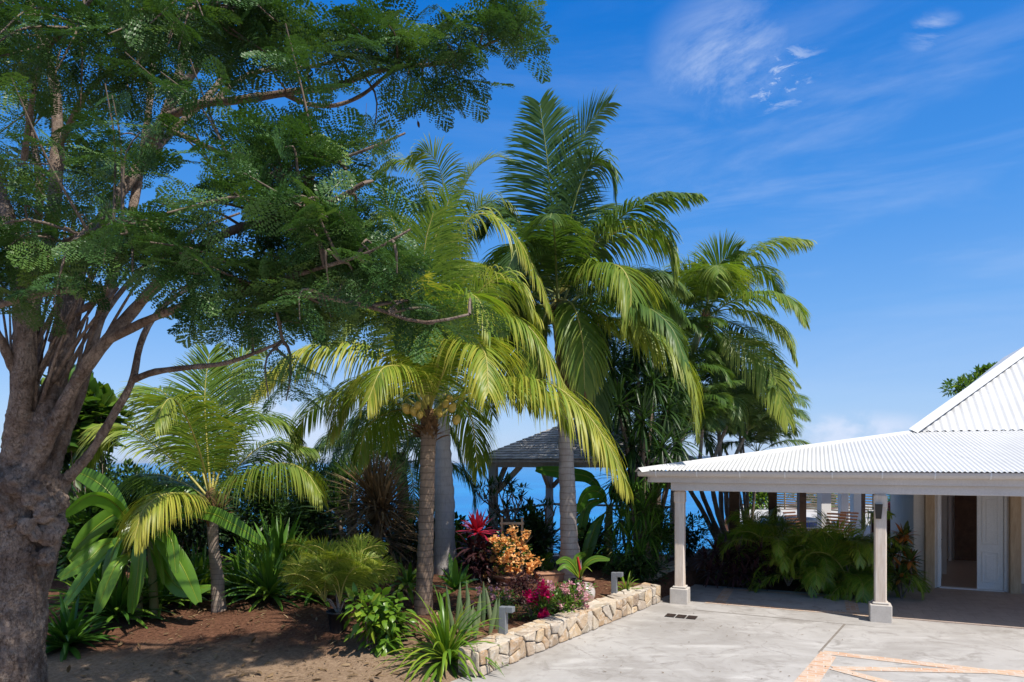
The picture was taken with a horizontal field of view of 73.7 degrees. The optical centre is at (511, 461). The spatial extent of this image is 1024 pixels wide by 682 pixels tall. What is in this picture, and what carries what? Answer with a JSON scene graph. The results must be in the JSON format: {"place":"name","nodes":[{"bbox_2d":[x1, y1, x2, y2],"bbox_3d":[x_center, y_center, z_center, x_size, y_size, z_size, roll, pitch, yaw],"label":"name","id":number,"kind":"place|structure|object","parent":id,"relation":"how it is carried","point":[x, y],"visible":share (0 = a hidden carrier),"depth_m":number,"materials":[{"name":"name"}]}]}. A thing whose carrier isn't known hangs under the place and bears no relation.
{"place":"outdoors","nodes":[
{"label":"outdoors","id":0,"kind":"place"},
{"bbox_2d":[235,511,319,563],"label":"crinum lily","id":1,"kind":"object","parent":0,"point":[277,534],"visible":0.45,"depth_m":13.85,"materials":[{"name":"green plant"}]},
{"bbox_2d":[433,553,481,596],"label":"corn plant","id":2,"kind":"object","parent":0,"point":[454,579],"visible":0.97,"depth_m":11.53,"materials":[{"name":"green plant"}]},
{"bbox_2d":[46,503,891,681],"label":"ground","id":3,"kind":"structure","parent":0,"point":[192,633],"depth_m":10.10,"materials":[{"name":"soil"}]},
{"bbox_2d":[0,437,74,569],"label":"thicket","id":4,"kind":"object","parent":3,"relation":"on","point":[58,565],"visible":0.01,"depth_m":15.24,"materials":[{"name":"green plant"}]},
{"bbox_2d":[40,364,119,589],"bbox_3d":[-8.765,0.289,13.528,2.101,4.567,1.600,0,0,0],"label":"thicket","id":5,"kind":"object","parent":3,"relation":"on","point":[66,463],"visible":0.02,"depth_m":13.48,"materials":[{"name":"green plant"}]},
{"bbox_2d":[45,591,119,661],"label":"spider lily","id":6,"kind":"object","parent":3,"relation":"on","point":[68,631],"visible":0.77,"depth_m":10.09,"materials":[{"name":"green plant"}]},
{"bbox_2d":[54,473,116,593],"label":"garden shrub","id":7,"kind":"object","parent":3,"relation":"on","point":[74,527],"visible":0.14,"depth_m":11.81,"materials":[{"name":"green plant"}]},
{"bbox_2d":[42,366,138,497],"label":"broadleaf tree","id":8,"kind":"object","parent":3,"relation":"on","point":[100,400],"visible":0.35,"depth_m":12.43,"materials":[{"name":"green plant"}]},
{"bbox_2d":[48,557,158,627],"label":"crinum lily","id":9,"kind":"object","parent":3,"relation":"on","point":[89,583],"visible":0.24,"depth_m":11.22,"materials":[{"name":"green plant"}]},
{"bbox_2d":[55,481,152,582],"bbox_3d":[-7.298,1.411,12.541,1.973,2.266,1.798,0,0,0],"label":"garden shrub","id":10,"kind":"object","parent":3,"relation":"on","point":[73,498],"visible":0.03,"depth_m":12.12,"materials":[{"name":"green plant"}]},
{"bbox_2d":[57,568,174,632],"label":"crinum lily","id":11,"kind":"object","parent":3,"relation":"on","point":[116,605],"visible":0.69,"depth_m":10.95,"materials":[{"name":"green plant"}]},
{"bbox_2d":[57,466,263,619],"bbox_3d":[-5.668,1.378,11.144,3.419,2.619,1.871,0,0,0],"label":"banana plant","id":12,"kind":"object","parent":3,"relation":"on","point":[170,563],"visible":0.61,"depth_m":10.79,"materials":[{"name":"green plant"}]},
{"bbox_2d":[117,557,210,618],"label":"crinum lily","id":13,"kind":"object","parent":3,"relation":"on","point":[164,589],"visible":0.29,"depth_m":11.78,"materials":[{"name":"green plant"}]},
{"bbox_2d":[137,453,239,557],"bbox_3d":[-6.809,1.139,14.058,2.439,2.731,1.768,0,0,0],"label":"garden shrub","id":14,"kind":"object","parent":3,"relation":"on","point":[183,524],"visible":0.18,"depth_m":14.00,"materials":[{"name":"green plant"}]},
{"bbox_2d":[75,340,330,612],"bbox_3d":[-5.267,0.189,11.646,4.012,5.095,4.064,0,0,-21],"label":"coconut palm","id":15,"kind":"object","parent":3,"relation":"on","point":[163,420],"visible":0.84,"depth_m":11.36,"materials":[{"name":"green plant"}]},
{"bbox_2d":[166,540,240,608],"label":"crinum lily","id":16,"kind":"object","parent":3,"relation":"on","point":[197,562],"visible":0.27,"depth_m":12.61,"materials":[{"name":"green plant"}]},
{"bbox_2d":[197,538,279,602],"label":"crinum lily","id":17,"kind":"object","parent":3,"relation":"on","point":[235,566],"visible":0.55,"depth_m":12.53,"materials":[{"name":"green plant"}]},
{"bbox_2d":[222,537,278,578],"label":"crinum lily","id":18,"kind":"object","parent":3,"relation":"on","point":[250,561],"visible":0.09,"depth_m":14.75,"materials":[{"name":"green plant"}]},
{"bbox_2d":[211,535,322,611],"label":"crinum lily","id":19,"kind":"object","parent":3,"relation":"on","point":[265,584],"visible":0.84,"depth_m":11.96,"materials":[{"name":"green plant"}]},
{"bbox_2d":[216,462,318,551],"bbox_3d":[-5.622,1.295,15.430,2.464,2.590,1.761,0,0,-33],"label":"garden shrub","id":20,"kind":"object","parent":3,"relation":"on","point":[285,509],"visible":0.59,"depth_m":15.29,"materials":[{"name":"green plant"}]},
{"bbox_2d":[0,0,558,681],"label":"feather leaved tree","id":21,"kind":"object","parent":3,"relation":"on","point":[338,262],"visible":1,"depth_m":5.71,"materials":[{"name":"green plant"}]},
{"bbox_2d":[226,511,346,557],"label":"thicket","id":22,"kind":"object","parent":3,"relation":"on","point":[303,532],"visible":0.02,"depth_m":17.84,"materials":[{"name":"green plant"}]},
{"bbox_2d":[252,532,321,592],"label":"crinum lily","id":23,"kind":"object","parent":3,"relation":"on","point":[286,553],"visible":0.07,"depth_m":13.70,"materials":[{"name":"green plant"}]},
{"bbox_2d":[61,452,514,563],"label":"undergrowth","id":24,"kind":"object","parent":3,"relation":"on","point":[114,475],"visible":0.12,"depth_m":16.27,"materials":[{"name":"green plant"}]},
{"bbox_2d":[257,540,358,606],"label":"crinum lily","id":25,"kind":"object","parent":3,"relation":"on","point":[307,600],"visible":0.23,"depth_m":12.26,"materials":[{"name":"green plant"}]},
{"bbox_2d":[274,446,357,550],"bbox_3d":[-4.726,1.062,16.956,2.346,2.959,1.855,0,0,0],"label":"garden shrub","id":26,"kind":"object","parent":3,"relation":"on","point":[321,472],"visible":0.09,"depth_m":16.82,"materials":[{"name":"green plant"}]},
{"bbox_2d":[326,608,350,633],"bbox_3d":[-2.647,2.434,10.427,0.370,0.320,0.370,0,0,0],"label":"plant pot","id":27,"kind":"object","parent":3,"relation":"on","point":[336,626],"visible":0.69,"depth_m":10.30,"materials":[{"name":"black plastic"}]},
{"bbox_2d":[278,532,401,612],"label":"areca palm","id":28,"kind":"object","parent":27,"relation":"in","point":[339,568],"visible":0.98,"depth_m":10.33,"materials":[{"name":"green plant"}]},
{"bbox_2d":[303,438,388,545],"bbox_3d":[-3.677,0.971,14.967,2.108,3.095,1.992,0,0,0],"label":"green dracaena","id":29,"kind":"object","parent":3,"relation":"on","point":[347,477],"visible":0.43,"depth_m":14.89,"materials":[{"name":"green plant"}]},
{"bbox_2d":[324,450,418,583],"bbox_3d":[-2.698,1.089,13.903,2.174,2.922,2.558,0,0,-38],"label":"dry dracaena","id":30,"kind":"object","parent":3,"relation":"on","point":[377,498],"visible":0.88,"depth_m":13.62,"materials":[{"name":"brown plant"}]},
{"bbox_2d":[336,582,419,656],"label":"schefflera shrub","id":31,"kind":"object","parent":3,"relation":"on","point":[382,625],"visible":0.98,"depth_m":9.61,"materials":[{"name":"green plant"}]},
{"bbox_2d":[386,594,403,621],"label":"schefflera shrub","id":32,"kind":"object","parent":3,"relation":"on","point":[393,599],"visible":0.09,"depth_m":10.64,"materials":[{"name":"green plant"}]},
{"bbox_2d":[304,382,492,561],"bbox_3d":[-3.047,0.113,17.436,4.691,5.255,5.016,0,0,-37],"label":"palm tree","id":33,"kind":"object","parent":3,"relation":"on","point":[402,454],"visible":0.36,"depth_m":16.58,"materials":[{"name":"green plant"}]},
{"bbox_2d":[384,508,418,563],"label":"garden shrub","id":34,"kind":"object","parent":3,"relation":"on","point":[412,544],"visible":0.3,"depth_m":16.72,"materials":[{"name":"green plant"}]},
{"bbox_2d":[371,552,434,597],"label":"yucca","id":35,"kind":"object","parent":3,"relation":"on","point":[398,581],"visible":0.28,"depth_m":12.79,"materials":[{"name":"green plant"}]},
{"bbox_2d":[379,557,435,603],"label":"corn plant","id":36,"kind":"object","parent":3,"relation":"on","point":[409,575],"visible":0.79,"depth_m":11.92,"materials":[{"name":"green plant"}]},
{"bbox_2d":[325,134,552,574],"bbox_3d":[-1.665,-2.254,15.370,5.259,9.952,4.714,0,0,0],"label":"royal palm","id":37,"kind":"object","parent":3,"relation":"on","point":[444,525],"visible":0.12,"depth_m":15.19,"materials":[{"name":"green plant"}]},
{"bbox_2d":[372,587,508,681],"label":"spider lily","id":38,"kind":"object","parent":3,"relation":"on","point":[442,639],"visible":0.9,"depth_m":9.15,"materials":[{"name":"green plant"}]},
{"bbox_2d":[249,170,633,615],"bbox_3d":[-1.175,-1.148,11.507,5.854,7.750,5.444,0,0,0],"label":"coconut palm","id":39,"kind":"object","parent":3,"relation":"on","point":[377,391],"visible":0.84,"depth_m":10.93,"materials":[{"name":"green plant"}]},
{"bbox_2d":[455,519,473,566],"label":"garden shrub","id":40,"kind":"object","parent":3,"relation":"on","point":[458,543],"visible":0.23,"depth_m":16.42,"materials":[{"name":"green plant"}]},
{"bbox_2d":[442,581,499,638],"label":"snake plant","id":41,"kind":"object","parent":3,"relation":"on","point":[484,601],"visible":0.62,"depth_m":10.12,"materials":[{"name":"green plant"}]},
{"bbox_2d":[452,509,504,583],"bbox_3d":[-0.738,1.795,14.394,1.311,1.710,1.057,0,0,0],"label":"cordyline","id":42,"kind":"object","parent":3,"relation":"on","point":[472,559],"visible":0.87,"depth_m":14.28,"materials":[{"name":"red plant"}]},
{"bbox_2d":[470,585,518,618],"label":"bougainvillea","id":43,"kind":"object","parent":3,"relation":"on","point":[492,593],"visible":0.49,"depth_m":11.23,"materials":[{"name":"purple plant"}]},
{"bbox_2d":[492,571,526,585],"bbox_3d":[-0.056,2.473,14.277,0.720,0.240,0.720,0,0,0],"label":"plant bowl","id":44,"kind":"object","parent":3,"relation":"on","point":[500,577],"visible":0.57,"depth_m":14.05,"materials":[{"name":"ceramic"}]},
{"bbox_2d":[477,525,543,581],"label":"bougainvillea","id":45,"kind":"object","parent":44,"relation":"in","point":[520,544],"visible":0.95,"depth_m":14.15,"materials":[{"name":"orange plant"}]},
{"bbox_2d":[500,517,523,571],"bbox_3d":[0.000,1.868,14.640,0.513,1.350,0.075,0,0,0],"label":"trellis","id":46,"kind":"object","parent":3,"relation":"on","point":[502,523],"visible":0.59,"depth_m":14.61,"materials":[{"name":"brown wood"}]},
{"bbox_2d":[487,570,546,605],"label":"bougainvillea","id":47,"kind":"object","parent":3,"relation":"on","point":[523,582],"visible":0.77,"depth_m":12.15,"materials":[{"name":"purple plant"}]},
{"bbox_2d":[472,471,585,566],"bbox_3d":[0.394,1.450,16.221,3.024,2.443,1.010,0,0,5],"label":"frangipani","id":48,"kind":"object","parent":3,"relation":"on","point":[506,507],"visible":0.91,"depth_m":16.29,"materials":[{"name":"green plant"}]},
{"bbox_2d":[499,494,559,570],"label":"garden shrub","id":49,"kind":"object","parent":3,"relation":"on","point":[534,521],"visible":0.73,"depth_m":16.23,"materials":[{"name":"green plant"}]},
{"bbox_2d":[515,579,561,620],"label":"bougainvillea","id":50,"kind":"object","parent":3,"relation":"on","point":[538,604],"visible":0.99,"depth_m":11.00,"materials":[{"name":"pink plant"}]},
{"bbox_2d":[538,550,555,570],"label":"boxwood shrub","id":51,"kind":"object","parent":3,"relation":"on","point":[548,557],"visible":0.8,"depth_m":15.01,"materials":[{"name":"green plant"}]},
{"bbox_2d":[534,571,564,583],"bbox_3d":[0.784,2.431,14.335,0.603,0.220,0.301,0,0,-15],"label":"terracotta trough","id":52,"kind":"object","parent":3,"relation":"on","point":[555,576],"visible":0.6,"depth_m":14.23,"materials":[{"name":"orange ceramic"}]},
{"bbox_2d":[458,582,660,675],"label":"stone wall","id":53,"kind":"structure","parent":3,"relation":"on","point":[526,640],"depth_m":10.40,"materials":[{"name":"beige stone"}]},
{"bbox_2d":[499,606,514,634],"bbox_3d":[-0.072,2.266,9.728,0.210,0.408,0.100,0,0,24],"label":"bollard light","id":54,"kind":"object","parent":53,"relation":"on","point":[504,611],"visible":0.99,"depth_m":9.70,"materials":[{"name":"grey metal"}]},
{"bbox_2d":[611,572,622,593],"bbox_3d":[1.962,2.266,12.728,0.210,0.408,0.100,0,0,24],"label":"bollard light","id":55,"kind":"object","parent":53,"relation":"on","point":[614,581],"visible":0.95,"depth_m":12.70,"materials":[{"name":"grey metal"}]},
{"bbox_2d":[542,577,596,614],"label":"bougainvillea","id":56,"kind":"object","parent":3,"relation":"on","point":[566,603],"visible":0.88,"depth_m":11.34,"materials":[{"name":"pink plant"}]},
{"bbox_2d":[570,578,583,587],"bbox_3d":[1.288,2.445,13.409,0.280,0.280,0.280,0,0,0],"label":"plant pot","id":57,"kind":"object","parent":3,"relation":"on","point":[572,579],"visible":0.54,"depth_m":13.35,"materials":[{"name":"black ceramic"}]},
{"bbox_2d":[556,552,609,579],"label":"banana plant","id":58,"kind":"object","parent":57,"relation":"in","point":[573,566],"visible":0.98,"depth_m":13.27,"materials":[{"name":"green plant"}]},
{"bbox_2d":[460,85,708,581],"bbox_3d":[1.172,-2.624,14.352,6.076,10.696,6.085,0,0,0],"label":"coconut palm","id":59,"kind":"object","parent":3,"relation":"on","point":[580,359],"visible":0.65,"depth_m":13.90,"materials":[{"name":"green plant"}]},
{"bbox_2d":[575,582,594,603],"bbox_3d":[1.280,2.351,12.047,0.380,0.405,0.377,0,0,0],"label":"glazed jar","id":60,"kind":"object","parent":3,"relation":"on","point":[591,597],"visible":0.45,"depth_m":11.91,"materials":[{"name":"ceramic"}]},
{"bbox_2d":[477,420,697,561],"bbox_3d":[2.247,1.093,19.052,4.998,4.914,4.997,0,0,24],"label":"gazebo","id":61,"kind":"object","parent":3,"relation":"on","point":[538,449],"visible":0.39,"depth_m":17.70,"materials":[{"name":"grey wood"}]},
{"bbox_2d":[581,577,594,585],"bbox_3d":[1.500,2.435,13.428,0.270,0.265,0.270,0,0,0],"label":"plant pot","id":62,"kind":"object","parent":3,"relation":"on","point":[589,579],"visible":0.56,"depth_m":13.36,"materials":[{"name":"ceramic"}]},
{"bbox_2d":[556,517,622,569],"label":"garden shrub","id":63,"kind":"object","parent":3,"relation":"on","point":[598,565],"visible":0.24,"depth_m":16.12,"materials":[{"name":"green plant"}]},
{"bbox_2d":[535,466,670,564],"bbox_3d":[2.420,1.307,16.217,3.640,2.556,1.152,0,0,-5],"label":"banana plant","id":64,"kind":"object","parent":3,"relation":"on","point":[585,503],"visible":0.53,"depth_m":16.12,"materials":[{"name":"green plant"}]},
{"bbox_2d":[618,572,638,589],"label":"spider lily","id":65,"kind":"object","parent":3,"relation":"on","point":[626,585],"visible":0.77,"depth_m":13.19,"materials":[{"name":"green plant"}]},
{"bbox_2d":[584,464,673,581],"bbox_3d":[2.739,1.366,15.207,1.973,2.704,2.278,0,0,26],"label":"yucca clump","id":66,"kind":"object","parent":3,"relation":"on","point":[625,526],"visible":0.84,"depth_m":14.95,"materials":[{"name":"green plant"}]},
{"bbox_2d":[601,551,671,584],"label":"garden shrub","id":67,"kind":"object","parent":3,"relation":"on","point":[635,572],"visible":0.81,"depth_m":14.47,"materials":[{"name":"green plant"}]},
{"bbox_2d":[578,311,708,564],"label":"dracaena tree","id":68,"kind":"object","parent":3,"relation":"on","point":[624,415],"visible":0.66,"depth_m":15.80,"materials":[{"name":"green plant"}]},
{"bbox_2d":[648,499,673,566],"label":"garden shrub","id":69,"kind":"object","parent":3,"relation":"on","point":[666,530],"visible":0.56,"depth_m":15.86,"materials":[{"name":"green plant"}]},
{"bbox_2d":[637,561,687,580],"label":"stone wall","id":70,"kind":"structure","parent":3,"relation":"on","point":[664,570],"depth_m":15.57,"materials":[{"name":"grey stone"}]},
{"bbox_2d":[664,510,715,556],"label":"garden shrub","id":71,"kind":"object","parent":3,"relation":"on","point":[694,540],"visible":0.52,"depth_m":18.85,"materials":[{"name":"green plant"}]},
{"bbox_2d":[607,228,816,556],"bbox_3d":[5.338,-1.762,18.905,5.593,9.304,5.376,0,0,0],"label":"coconut palm","id":72,"kind":"object","parent":3,"relation":"on","point":[703,279],"visible":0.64,"depth_m":18.36,"materials":[{"name":"green plant"}]},
{"bbox_2d":[632,337,811,548],"bbox_3d":[5.938,-0.483,19.970,5.350,6.169,4.440,0,0,0],"label":"areca palm","id":73,"kind":"object","parent":3,"relation":"on","point":[758,411],"visible":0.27,"depth_m":19.67,"materials":[{"name":"green plant"}]},
{"bbox_2d":[682,359,811,524],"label":"areca palm","id":74,"kind":"object","parent":3,"relation":"on","point":[767,433],"visible":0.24,"depth_m":21.17,"materials":[{"name":"green plant"}]},
{"bbox_2d":[741,492,767,509],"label":"hedge bush","id":75,"kind":"object","parent":3,"relation":"on","point":[761,499],"visible":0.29,"depth_m":39.84,"materials":[{"name":"green plant"}]},
{"bbox_2d":[696,572,853,594],"bbox_3d":[6.142,2.788,15.924,3.900,0.001,2.250,0,0,24],"label":"planting bed","id":76,"kind":"object","parent":3,"relation":"on","point":[784,586],"visible":0.2,"depth_m":15.35,"materials":[{"name":"soil"}]},
{"bbox_2d":[690,533,742,587],"bbox_3d":[4.697,2.257,15.513,1.275,1.226,1.085,0,0,0],"label":"cordyline","id":77,"kind":"object","parent":76,"relation":"on","point":[709,562],"visible":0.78,"depth_m":15.46,"materials":[{"name":"red plant"}]},
{"bbox_2d":[714,534,762,588],"bbox_3d":[5.093,2.223,15.232,1.205,1.233,1.172,0,0,0],"label":"cordyline","id":78,"kind":"object","parent":76,"relation":"on","point":[734,569],"visible":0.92,"depth_m":15.13,"materials":[{"name":"red plant"}]},
{"bbox_2d":[708,505,805,585],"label":"areca palm","id":79,"kind":"object","parent":76,"relation":"on","point":[780,524],"visible":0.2,"depth_m":16.60,"materials":[{"name":"green plant"}]},
{"bbox_2d":[737,536,780,590],"bbox_3d":[5.579,2.268,15.128,1.178,1.240,1.098,0,0,0],"label":"cordyline","id":80,"kind":"object","parent":76,"relation":"on","point":[764,567],"visible":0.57,"depth_m":15.02,"materials":[{"name":"red plant"}]},
{"bbox_2d":[718,519,845,597],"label":"areca palm","id":81,"kind":"object","parent":76,"relation":"on","point":[778,550],"visible":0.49,"depth_m":14.88,"materials":[{"name":"green plant"}]},
{"bbox_2d":[768,569,847,583],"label":"fern bush","id":82,"kind":"object","parent":76,"relation":"on","point":[794,580],"visible":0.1,"depth_m":15.74,"materials":[{"name":"green plant"}]},
{"bbox_2d":[752,509,903,599],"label":"areca palm","id":83,"kind":"object","parent":76,"relation":"on","point":[824,568],"visible":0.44,"depth_m":14.43,"materials":[{"name":"green plant"}]},
{"bbox_2d":[798,506,932,603],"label":"areca palm","id":84,"kind":"object","parent":76,"relation":"on","point":[866,574],"visible":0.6,"depth_m":14.28,"materials":[{"name":"green plant"}]},
{"bbox_2d":[782,511,812,531],"bbox_3d":[9.278,2.217,21.672,0.670,1.170,1.193,0,0,-29],"label":"deck chair","id":85,"kind":"object","parent":3,"relation":"on","point":[793,519],"visible":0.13,"depth_m":22.08,"materials":[{"name":"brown wood"}]},
{"bbox_2d":[781,493,849,506],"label":"hedge bush","id":86,"kind":"object","parent":3,"relation":"on","point":[816,497],"visible":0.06,"depth_m":41.90,"materials":[{"name":"green plant"}]},
{"bbox_2d":[635,346,1023,622],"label":"villa","id":87,"kind":"object","parent":3,"relation":"on","point":[948,476],"visible":0.98,"depth_m":14.27,"materials":[{"name":"white metal"}]},
{"bbox_2d":[875,503,882,518],"bbox_3d":[6.395,0.864,11.907,0.120,0.272,0.120,0,0,24],"label":"wall lamp","id":88,"kind":"object","parent":87,"relation":"attached to","point":[878,510],"visible":1,"depth_m":11.88,"materials":[{"name":"black metal"}]},
{"bbox_2d":[940,495,941,585],"bbox_3d":[9.585,1.680,15.335,0.150,2.150,0.475,0,0,26],"label":"door","id":89,"kind":"structure","parent":87,"relation":"in","point":[940,495],"depth_m":15.12,"materials":[{"name":"white paint"}]},
{"bbox_2d":[977,496,1002,589],"bbox_3d":[10.296,1.680,14.704,0.475,2.150,0.068,0,0,24],"label":"door","id":90,"kind":"structure","parent":87,"relation":"in","point":[989,508],"depth_m":14.68,"materials":[{"name":"white paint"}]},
{"bbox_2d":[825,513,846,534],"bbox_3d":[9.863,2.217,21.144,0.670,1.169,1.193,0,0,43],"label":"deck chair","id":91,"kind":"object","parent":3,"relation":"on","point":[836,517],"visible":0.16,"depth_m":21.50,"materials":[{"name":"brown wood"}]},
{"bbox_2d":[833,512,858,536],"bbox_3d":[10.464,2.217,21.722,1.193,1.169,0.670,0,0,-38],"label":"deck chair","id":92,"kind":"object","parent":3,"relation":"on","point":[848,519],"visible":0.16,"depth_m":21.97,"materials":[{"name":"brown wood"}]},
{"bbox_2d":[867,510,889,546],"bbox_3d":[11.852,2.150,20.500,2.050,1.300,0.700,0,0,24],"label":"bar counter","id":93,"kind":"object","parent":3,"relation":"on","point":[872,527],"visible":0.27,"depth_m":20.59,"materials":[{"name":"brown wood"}]},
{"bbox_2d":[94,463,889,553],"bbox_3d":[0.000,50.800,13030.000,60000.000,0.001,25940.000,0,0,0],"label":"sea","id":94,"kind":"structure","parent":0,"point":[530,476],"depth_m":1051.97,"materials":[{"name":"liquid"}]},
{"bbox_2d":[0,0,1023,462],"label":"sky","id":95,"kind":"structure","parent":0,"point":[887,136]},
{"bbox_2d":[555,283,745,550],"bbox_3d":[3.556,-1.039,17.986,5.024,7.161,3.780,0,0,0],"label":"palm tree","id":96,"kind":"object","parent":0,"point":[696,325],"visible":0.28,"depth_m":17.46,"materials":[{"name":"green plant"}]},
{"bbox_2d":[451,584,1023,681],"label":"driveway","id":97,"kind":"structure","parent":0,"point":[651,643],"depth_m":10.33,"materials":[{"name":"concrete"}]},
{"bbox_2d":[664,613,697,619],"bbox_3d":[3.050,2.793,12.316,0.545,0.017,0.260,0,0,25],"label":"drain grate","id":98,"kind":"object","parent":97,"relation":"on","point":[680,616],"visible":1,"depth_m":12.28,"materials":[{"name":"black metal"}]},
{"bbox_2d":[705,588,1023,681],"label":"paving bands","id":99,"kind":"object","parent":97,"relation":"on","point":[817,668],"visible":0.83,"depth_m":9.35,"materials":[{"name":"stone"}]},
{"bbox_2d":[693,456,873,533],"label":"pool pavilion","id":100,"kind":"structure","parent":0,"point":[857,502],"depth_m":23.88,"materials":[{"name":"white wood"}]},
{"bbox_2d":[740,505,871,538],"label":"pool terrace","id":101,"kind":"structure","parent":0,"point":[810,513],"depth_m":36.78,"materials":[{"name":"white"}]},
{"bbox_2d":[761,516,816,536],"bbox_3d":[10.399,2.510,25.500,2.120,0.780,2.120,0,0,0],"label":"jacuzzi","id":102,"kind":"object","parent":101,"relation":"on","point":[809,520],"visible":0.22,"depth_m":24.56,"materials":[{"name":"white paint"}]},
{"bbox_2d":[777,492,871,512],"bbox_3d":[17.149,2.200,38.016,0.095,1.250,7.022,0,0,-30],"label":"slatted fence","id":103,"kind":"object","parent":101,"relation":"on","point":[784,495],"visible":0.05,"depth_m":38.48,"materials":[{"name":"white wood"}]},
{"bbox_2d":[887,520,925,597],"bbox_3d":[7.932,2.003,13.875,0.934,1.610,0.771,0,0,0],"label":"croton","id":104,"kind":"object","parent":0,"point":[907,563],"visible":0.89,"depth_m":13.80,"materials":[{"name":"green plant"}]},
{"bbox_2d":[870,583,1023,628],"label":"porch floor","id":105,"kind":"structure","parent":0,"point":[980,608],"depth_m":13.01,"materials":[{"name":"concrete"}]},
{"bbox_2d":[938,362,996,397],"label":"distant tree","id":106,"kind":"object","parent":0,"point":[961,383],"visible":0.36,"depth_m":35.96,"materials":[{"name":"green plant"}]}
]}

